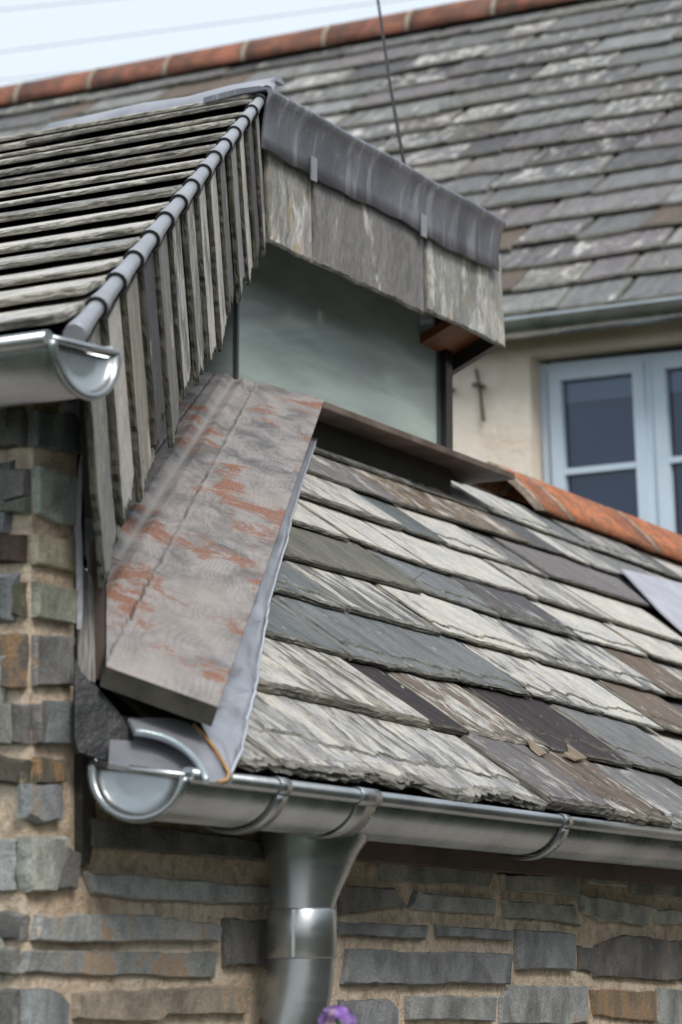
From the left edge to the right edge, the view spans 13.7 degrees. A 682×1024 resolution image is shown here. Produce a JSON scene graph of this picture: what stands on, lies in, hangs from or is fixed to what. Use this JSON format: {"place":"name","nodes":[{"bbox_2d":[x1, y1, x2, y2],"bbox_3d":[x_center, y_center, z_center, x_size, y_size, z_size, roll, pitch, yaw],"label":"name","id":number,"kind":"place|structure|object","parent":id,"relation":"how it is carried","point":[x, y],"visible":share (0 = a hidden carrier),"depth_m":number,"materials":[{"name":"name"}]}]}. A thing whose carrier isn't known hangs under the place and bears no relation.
{"place":"outdoors","nodes":[
{"label":"outdoors","id":0,"kind":"place"},
{"bbox_2d":[2,72,75,79],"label":"overhead wire","id":1,"kind":"object","parent":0,"point":[38,76],"depth_m":42.01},
{"bbox_2d":[2,0,99,9],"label":"overhead wire","id":2,"kind":"object","parent":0,"point":[52,4],"visible":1,"depth_m":41.78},
{"bbox_2d":[2,0,398,51],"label":"overhead wire","id":3,"kind":"object","parent":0,"point":[199,26],"visible":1,"depth_m":41.45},
{"bbox_2d":[0,0,462,86],"label":"sky","id":4,"kind":"structure","parent":0,"point":[22,28],"materials":[{"name":"white"}]},
{"bbox_2d":[318,1005,356,1023],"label":"purple flower","id":5,"kind":"object","parent":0,"point":[342,1012],"visible":1,"depth_m":2.71,"materials":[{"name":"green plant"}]},
{"bbox_3d":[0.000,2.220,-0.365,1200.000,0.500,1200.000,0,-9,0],"label":"ground","id":6,"kind":"structure","parent":0,"visible":0},
{"bbox_2d":[0,77,283,1023],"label":"stone wing","id":7,"kind":"structure","parent":6,"relation":"on","point":[134,235],"depth_m":3.24,"materials":[{"name":"grey stone"}]},
{"bbox_2d":[0,330,121,407],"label":"gutter","id":8,"kind":"object","parent":7,"relation":"attached to","point":[38,366],"visible":1,"depth_m":2.89,"materials":[{"name":"metal"}]},
{"bbox_2d":[0,0,681,569],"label":"house","id":9,"kind":"structure","parent":6,"relation":"on","point":[548,132],"depth_m":11.42,"materials":[{"name":"beige stone"}]},
{"bbox_2d":[377,0,405,163],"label":"cable","id":10,"kind":"object","parent":9,"relation":"attached to","point":[391,91],"visible":0.76,"depth_m":6.90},
{"bbox_2d":[472,368,485,421],"bbox_3d":[0.499,-0.423,10.256,0.052,0.197,0.022,-5,-11,29],"label":"wall hook","id":11,"kind":"object","parent":9,"relation":"attached to","point":[478,385],"depth_m":10.25,"materials":[{"name":"metal"}]},
{"bbox_2d":[504,296,681,339],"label":"gutter","id":12,"kind":"object","parent":9,"relation":"attached to","point":[600,317],"visible":0.29,"depth_m":9.89,"materials":[{"name":"metal"}]},
{"bbox_2d":[540,347,681,534],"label":"window","id":13,"kind":"structure","parent":9,"relation":"in","point":[611,425],"depth_m":10.12,"materials":[{"name":"blue paint"}]},
{"bbox_2d":[17,437,681,1023],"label":"stone extension","id":14,"kind":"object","parent":6,"relation":"on","point":[517,643],"visible":0.91,"depth_m":3.99,"materials":[{"name":"stone"}]},
{"bbox_2d":[75,86,514,726],"bbox_3d":[-0.291,-0.172,4.634,0.838,1.315,3.024,-2,-9,10],"label":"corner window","id":15,"kind":"structure","parent":14,"relation":"attached to","point":[365,320],"depth_m":5.26,"materials":[{"name":"grey wood"}]},
{"bbox_2d":[87,758,681,1023],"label":"gutter","id":16,"kind":"object","parent":14,"relation":"attached to","point":[315,837],"visible":0.99,"depth_m":3.31,"materials":[{"name":"metal"}]}
]}

